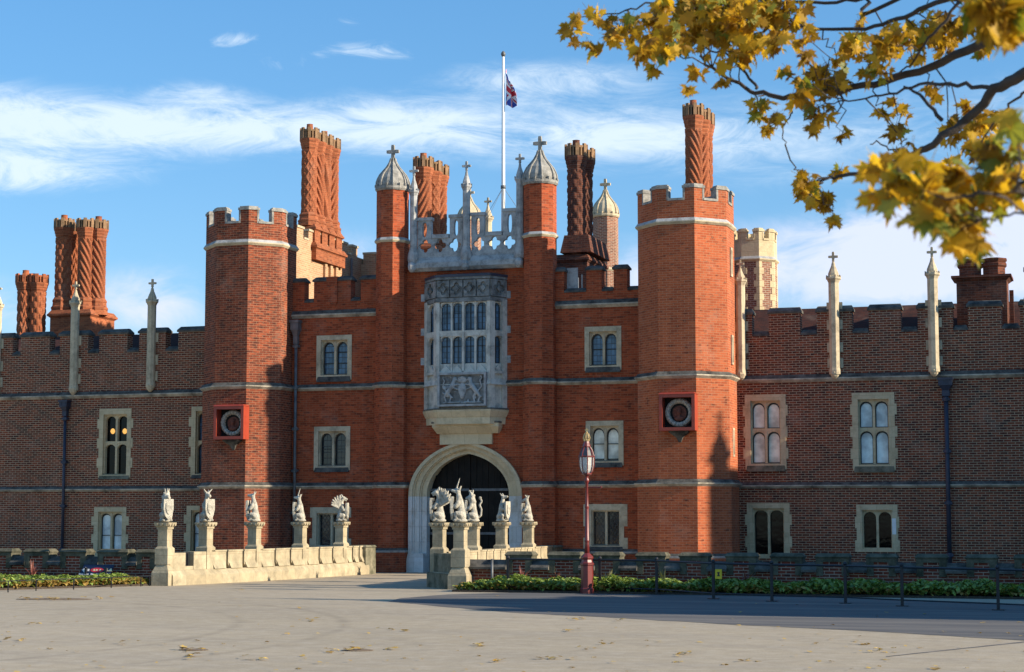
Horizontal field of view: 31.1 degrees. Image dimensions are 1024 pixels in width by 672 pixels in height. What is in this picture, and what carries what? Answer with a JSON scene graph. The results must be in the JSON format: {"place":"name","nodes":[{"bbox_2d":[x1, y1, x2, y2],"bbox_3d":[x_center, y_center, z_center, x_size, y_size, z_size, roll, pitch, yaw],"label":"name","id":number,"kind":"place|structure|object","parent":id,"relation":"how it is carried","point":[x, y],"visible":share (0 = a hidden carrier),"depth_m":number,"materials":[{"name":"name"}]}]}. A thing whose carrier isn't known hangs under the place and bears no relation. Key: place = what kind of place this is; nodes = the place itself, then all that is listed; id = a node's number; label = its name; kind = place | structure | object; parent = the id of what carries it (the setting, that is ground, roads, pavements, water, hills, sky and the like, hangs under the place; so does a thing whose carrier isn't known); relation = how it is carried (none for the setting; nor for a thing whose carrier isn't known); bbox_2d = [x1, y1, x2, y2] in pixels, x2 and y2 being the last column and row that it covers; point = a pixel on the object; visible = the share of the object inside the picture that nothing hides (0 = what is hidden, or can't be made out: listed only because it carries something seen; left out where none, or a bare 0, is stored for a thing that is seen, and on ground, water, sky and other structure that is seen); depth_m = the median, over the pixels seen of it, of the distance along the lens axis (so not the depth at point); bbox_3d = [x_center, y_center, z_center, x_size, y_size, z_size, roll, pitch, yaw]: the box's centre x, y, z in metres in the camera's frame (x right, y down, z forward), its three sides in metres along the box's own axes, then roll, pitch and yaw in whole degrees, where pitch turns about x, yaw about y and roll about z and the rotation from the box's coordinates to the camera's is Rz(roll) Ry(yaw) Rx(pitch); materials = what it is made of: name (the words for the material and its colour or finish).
{"place":"outdoors","nodes":[
{"label":"outdoors","id":0,"kind":"place"},
{"bbox_2d":[343,649,372,650],"bbox_3d":[-2.087,4.275,25.059,0.425,0.004,0.387,-2,-6,18],"label":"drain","id":1,"kind":"object","parent":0,"point":[358,650],"visible":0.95,"depth_m":24.95,"materials":[{"name":"grey metal"}]},
{"bbox_2d":[0,572,1023,671],"bbox_3d":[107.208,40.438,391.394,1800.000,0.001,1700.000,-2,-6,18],"label":"ground","id":2,"kind":"structure","parent":0,"point":[170,620],"depth_m":27.53,"materials":[{"name":"beige concrete"}]},
{"bbox_2d":[20,598,88,599],"bbox_3d":[-10.090,5.826,40.769,1.662,0.004,0.980,-2,-6,18],"label":"drain","id":3,"kind":"object","parent":2,"relation":"on","point":[54,599],"visible":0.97,"depth_m":40.48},
{"bbox_2d":[0,575,150,591],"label":"rail","id":4,"kind":"object","parent":2,"relation":"on","point":[73,580],"visible":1,"depth_m":46.23,"materials":[{"name":"black metal"}]},
{"bbox_2d":[0,548,155,578],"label":"moat wall","id":5,"kind":"structure","parent":2,"relation":"on","point":[129,562],"depth_m":50.22,"materials":[{"name":"brick"}]},
{"bbox_2d":[0,279,204,556],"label":"palace wing","id":6,"kind":"structure","parent":2,"relation":"on","point":[101,441],"depth_m":66.06,"materials":[{"name":"brown brick"}]},
{"bbox_2d":[15,215,117,336],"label":"chimneys","id":7,"kind":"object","parent":6,"relation":"on","point":[80,254],"depth_m":74.33,"materials":[{"name":"brick"}]},
{"bbox_2d":[91,507,128,556],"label":"window","id":8,"kind":"structure","parent":6,"relation":"in","point":[109,523],"depth_m":65.71,"materials":[{"name":"beige stone"}]},
{"bbox_2d":[97,408,132,478],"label":"window","id":9,"kind":"structure","parent":6,"relation":"in","point":[114,460],"depth_m":65.97,"materials":[{"name":"beige stone"}]},
{"bbox_2d":[184,506,199,551],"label":"window","id":10,"kind":"structure","parent":6,"relation":"in","point":[191,537],"depth_m":64.63,"materials":[{"name":"beige stone"}]},
{"bbox_2d":[189,406,201,478],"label":"window","id":11,"kind":"structure","parent":6,"relation":"in","point":[195,421],"depth_m":64.88,"materials":[{"name":"beige stone"}]},
{"bbox_2d":[179,648,207,650],"bbox_3d":[-4.333,4.283,25.134,0.409,0.004,0.350,-2,-6,18],"label":"drain","id":12,"kind":"object","parent":2,"relation":"on","point":[195,649],"visible":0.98,"depth_m":25.11,"materials":[{"name":"grey metal"}]},
{"bbox_2d":[151,522,376,585],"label":"bridge parapet","id":13,"kind":"structure","parent":2,"relation":"on","point":[206,562],"depth_m":52.42,"materials":[{"name":"beige stone"}]},
{"bbox_2d":[159,488,173,522],"bbox_3d":[-9.258,4.532,49.174,0.343,0.923,0.508,3,-7,-32],"label":"beast statue","id":14,"kind":"object","parent":13,"relation":"on","point":[167,508],"visible":1,"depth_m":48.99,"materials":[{"name":"stone"}]},
{"bbox_2d":[200,489,214,521],"bbox_3d":[-8.386,4.669,50.591,0.350,0.929,0.428,4,-7,-37],"label":"beast statue","id":15,"kind":"object","parent":13,"relation":"on","point":[208,510],"visible":1,"depth_m":50.44,"materials":[{"name":"stone"}]},
{"bbox_2d":[246,491,260,521],"bbox_3d":[-7.406,4.897,52.698,0.420,0.888,0.343,-1,-6,10],"label":"beast statue","id":16,"kind":"object","parent":13,"relation":"on","point":[253,515],"visible":1,"depth_m":52.60,"materials":[{"name":"stone"}]},
{"bbox_2d":[292,490,305,521],"bbox_3d":[-6.375,5.075,55.193,0.399,1.022,0.326,-1,-6,6],"label":"beast statue","id":17,"kind":"object","parent":13,"relation":"on","point":[299,516],"visible":1,"depth_m":55.09,"materials":[{"name":"stone"}]},
{"bbox_2d":[331,494,348,521],"bbox_3d":[-5.378,5.395,57.692,0.527,0.876,0.438,-1,-6,6],"label":"beast statue","id":18,"kind":"object","parent":13,"relation":"on","point":[338,503],"visible":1,"depth_m":57.57,"materials":[{"name":"stone"}]},
{"bbox_2d":[296,124,375,298],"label":"courtyard range","id":19,"kind":"structure","parent":2,"relation":"on","point":[324,250],"depth_m":68.04,"materials":[{"name":"brick"}]},
{"bbox_2d":[197,136,741,572],"bbox_3d":[-1.215,0.726,62.273,18.476,14.388,6.428,-2,-6,18],"label":"gatehouse","id":20,"kind":"object","parent":2,"relation":"on","point":[397,393],"visible":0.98,"depth_m":60.61,"materials":[{"name":"brick"}]},
{"bbox_2d":[213,404,248,449],"bbox_3d":[-9.346,3.036,61.216,1.140,1.490,0.460,-2,-6,18],"label":"framed roundel","id":21,"kind":"object","parent":20,"relation":"attached to","point":[231,425],"visible":1,"depth_m":61.23,"materials":[{"name":"ceramic"}]},
{"bbox_2d":[309,507,350,546],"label":"window","id":22,"kind":"structure","parent":20,"relation":"in","point":[323,531],"depth_m":62.14,"materials":[{"name":"stone"}]},
{"bbox_2d":[314,426,349,471],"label":"window","id":23,"kind":"structure","parent":20,"relation":"in","point":[331,443],"depth_m":62.34,"materials":[{"name":"stone"}]},
{"bbox_2d":[316,335,351,381],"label":"window","id":24,"kind":"structure","parent":20,"relation":"in","point":[333,352],"depth_m":62.63,"materials":[{"name":"stone"}]},
{"bbox_2d":[430,454,470,550],"bbox_3d":[-2.061,5.824,61.246,1.440,3.979,0.145,-2,-6,18],"label":"gate door","id":25,"kind":"structure","parent":20,"relation":"in","point":[460,467],"depth_m":61.25,"materials":[{"name":"black wood"}]},
{"bbox_2d":[421,272,510,444],"bbox_3d":[-1.645,0.737,60.707,3.159,5.656,0.960,-2,-6,18],"label":"oriel window","id":26,"kind":"structure","parent":20,"relation":"in","point":[465,360],"depth_m":60.48,"materials":[{"name":"stone"}]},
{"bbox_2d":[471,454,508,548],"bbox_3d":[-0.669,5.780,60.793,1.440,3.979,0.145,-2,-6,18],"label":"gate door","id":27,"kind":"structure","parent":20,"relation":"in","point":[487,481],"depth_m":60.83,"materials":[{"name":"black wood"}]},
{"bbox_2d":[470,51,515,244],"bbox_3d":[-0.503,-6.052,62.460,2.612,7.543,1.714,-2,-6,18],"label":"flagpole","id":28,"kind":"object","parent":20,"relation":"on","point":[503,185],"visible":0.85,"depth_m":62.75,"materials":[{"name":"white metal"}]},
{"bbox_2d":[505,70,516,107],"bbox_3d":[-0.014,-8.471,62.912,0.435,1.386,0.116,-2,-6,18],"label":"flag","id":29,"kind":"object","parent":28,"relation":"hanging from","point":[511,98],"visible":1,"depth_m":62.90,"materials":[{"name":"multicoloured fabric"}]},
{"bbox_2d":[584,326,621,372],"bbox_3d":[2.973,0.440,59.651,1.230,1.490,0.340,-2,-6,18],"label":"window","id":30,"kind":"structure","parent":20,"relation":"in","point":[602,343],"depth_m":59.70,"materials":[{"name":"stone"}]},
{"bbox_2d":[586,420,623,467],"bbox_3d":[3.011,3.490,59.338,1.256,1.501,0.340,-2,-6,18],"label":"window","id":31,"kind":"structure","parent":20,"relation":"in","point":[606,441],"depth_m":59.38,"materials":[{"name":"stone"}]},
{"bbox_2d":[583,504,627,550],"bbox_3d":[3.024,6.142,59.072,1.470,1.489,0.340,-2,-6,18],"label":"window","id":32,"kind":"structure","parent":20,"relation":"in","point":[607,522],"depth_m":59.12,"materials":[{"name":"stone"}]},
{"bbox_2d":[659,392,697,441],"bbox_3d":[5.110,2.495,56.522,1.160,1.510,0.460,-2,-6,18],"label":"framed roundel","id":33,"kind":"object","parent":20,"relation":"attached to","point":[678,415],"visible":1,"depth_m":56.54,"materials":[{"name":"ceramic"}]},
{"bbox_2d":[427,522,563,589],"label":"bridge parapet","id":34,"kind":"structure","parent":2,"relation":"on","point":[448,569],"depth_m":47.95,"materials":[{"name":"stone"}]},
{"bbox_2d":[429,487,450,522],"bbox_3d":[-1.873,4.421,48.190,0.572,0.950,0.474,-1,-6,8],"label":"beast statue","id":35,"kind":"object","parent":34,"relation":"on","point":[442,500],"visible":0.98,"depth_m":48.07,"materials":[{"name":"stone"}]},
{"bbox_2d":[450,478,467,522],"bbox_3d":[-1.349,4.174,46.651,0.445,1.141,0.364,0,-6,3],"label":"beast statue","id":36,"kind":"object","parent":34,"relation":"on","point":[459,514],"visible":1,"depth_m":46.52,"materials":[{"name":"stone"}]},
{"bbox_2d":[464,490,481,521],"bbox_3d":[-1.058,4.696,50.745,0.498,0.904,0.336,-1,-6,8],"label":"beast statue","id":37,"kind":"object","parent":34,"relation":"on","point":[470,504],"visible":0.98,"depth_m":50.66,"materials":[{"name":"stone"}]},
{"bbox_2d":[496,493,509,521],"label":"beast statue","id":38,"kind":"object","parent":34,"relation":"on","point":[503,514],"visible":1,"depth_m":53.39,"materials":[{"name":"stone"}]},
{"bbox_2d":[521,495,533,521],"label":"beast statue","id":39,"kind":"object","parent":34,"relation":"on","point":[527,516],"visible":1,"depth_m":56.22,"materials":[{"name":"stone"}]},
{"bbox_2d":[0,583,1023,598],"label":"flower bed","id":40,"kind":"object","parent":2,"relation":"on","point":[877,594],"visible":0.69,"depth_m":43.20,"materials":[{"name":"green plant"}]},
{"bbox_2d":[25,561,41,575],"bbox_3d":[-12.982,6.374,49.885,0.453,0.712,0.521,4,-7,-35],"label":"spiky plant","id":41,"kind":"object","parent":40,"relation":"on","point":[33,570],"visible":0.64,"depth_m":49.87,"materials":[{"name":"plant"}]},
{"bbox_2d":[0,572,150,587],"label":"ground cover","id":42,"kind":"object","parent":40,"relation":"on","point":[120,579],"visible":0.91,"depth_m":47.63,"materials":[{"name":"green plant"}]},
{"bbox_2d":[79,564,114,575],"bbox_3d":[-11.173,6.421,49.472,1.042,0.539,0.230,-2,-6,18],"label":"direction sign","id":43,"kind":"object","parent":40,"relation":"on","point":[87,570],"visible":0.46,"depth_m":49.50,"materials":[{"name":"metal"}]},
{"bbox_2d":[491,559,493,577],"bbox_3d":[-0.494,5.903,45.505,0.280,0.781,0.200,-2,-6,18],"label":"bollard post","id":44,"kind":"object","parent":40,"relation":"on","point":[492,568],"visible":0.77,"depth_m":45.49,"materials":[{"name":"grey metal"}]},
{"bbox_2d":[579,428,601,593],"bbox_3d":[1.881,4.172,43.954,0.558,3.930,0.366,-2,-6,18],"label":"lamp post","id":45,"kind":"object","parent":40,"relation":"on","point":[586,460],"visible":1,"depth_m":43.93,"materials":[{"name":"metal"}]},
{"bbox_2d":[658,569,665,578],"bbox_3d":[3.682,5.912,44.537,0.416,0.582,0.399,3,-6,-26],"label":"spiky plant","id":46,"kind":"object","parent":40,"relation":"on","point":[662,576],"visible":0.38,"depth_m":44.47,"materials":[{"name":"plant"}]},
{"bbox_2d":[452,573,1023,596],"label":"ground cover","id":47,"kind":"object","parent":40,"relation":"on","point":[977,587],"visible":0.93,"depth_m":42.77,"materials":[{"name":"green plant"}]},
{"bbox_2d":[740,570,752,580],"bbox_3d":[5.619,5.844,43.938,0.507,0.599,0.498,-2,-6,18],"label":"spiky plant","id":48,"kind":"object","parent":40,"relation":"on","point":[744,577],"visible":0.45,"depth_m":43.86,"materials":[{"name":"plant"}]},
{"bbox_2d":[0,588,1023,671],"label":"fallen leaves","id":49,"kind":"object","parent":2,"relation":"on","point":[497,660],"visible":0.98,"depth_m":25.16,"materials":[{"name":"brown plant"}]},
{"bbox_2d":[457,179,619,286],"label":"gatehouse","id":50,"kind":"object","parent":2,"relation":"on","point":[605,212],"visible":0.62,"depth_m":88.76,"materials":[{"name":"brown brick"}]},
{"bbox_2d":[409,100,768,310],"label":"chimneys","id":51,"kind":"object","parent":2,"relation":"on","point":[582,248],"depth_m":66.99,"materials":[{"name":"brick"}]},
{"bbox_2d":[468,551,1023,593],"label":"moat wall","id":52,"kind":"structure","parent":2,"relation":"on","point":[543,570],"depth_m":44.36,"materials":[{"name":"brick"}]},
{"bbox_2d":[734,228,778,309],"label":"stair tower","id":53,"kind":"structure","parent":2,"relation":"on","point":[755,252],"depth_m":67.73,"materials":[{"name":"beige stone"}]},
{"bbox_2d":[556,0,1023,269],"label":"maple tree","id":54,"kind":"object","parent":2,"relation":"on","point":[942,199],"visible":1,"depth_m":10.46,"materials":[{"name":"yellow plant"}]},
{"bbox_2d":[734,247,1023,562],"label":"palace wing","id":55,"kind":"structure","parent":2,"relation":"on","point":[863,432],"depth_m":57.57,"materials":[{"name":"brown brick"}]},
{"bbox_2d":[743,394,787,471],"bbox_3d":[8.098,3.091,58.658,1.437,2.453,0.340,-2,-6,18],"label":"window","id":56,"kind":"structure","parent":55,"relation":"in","point":[765,429],"depth_m":58.70,"materials":[{"name":"beige stone"}]},
{"bbox_2d":[745,503,791,557],"bbox_3d":[8.157,6.178,58.368,1.486,1.739,0.275,-2,-6,18],"label":"window","id":57,"kind":"structure","parent":55,"relation":"in","point":[768,524],"depth_m":58.42,"materials":[{"name":"beige stone"}]},
{"bbox_2d":[850,392,897,471],"bbox_3d":[11.335,3.024,57.601,1.461,2.485,0.340,-2,-6,18],"label":"window","id":58,"kind":"structure","parent":55,"relation":"in","point":[873,430],"depth_m":57.65,"materials":[{"name":"beige stone"}]},
{"bbox_2d":[855,505,899,551],"bbox_3d":[11.392,5.993,57.324,1.375,1.460,0.275,-2,-6,18],"label":"window","id":59,"kind":"structure","parent":55,"relation":"in","point":[873,523],"depth_m":57.36,"materials":[{"name":"beige stone"}]},
{"bbox_2d":[886,642,1022,656],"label":"road joint","id":60,"kind":"object","parent":2,"relation":"on","point":[958,648],"visible":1,"depth_m":25.38,"materials":[{"name":"concrete"}]},
{"bbox_2d":[0,0,1023,333],"label":"sky","id":61,"kind":"structure","parent":0,"point":[149,118],"materials":[{"name":"blue"}]},
{"bbox_2d":[389,593,1023,639],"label":"road","id":62,"kind":"structure","parent":0,"point":[952,619],"depth_m":35.74,"materials":[{"name":"grey asphalt"}]},
{"bbox_2d":[506,556,1023,609],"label":"handrail","id":63,"kind":"object","parent":62,"relation":"on","point":[716,573],"visible":1,"depth_m":39.57,"materials":[{"name":"black metal"}]}
]}

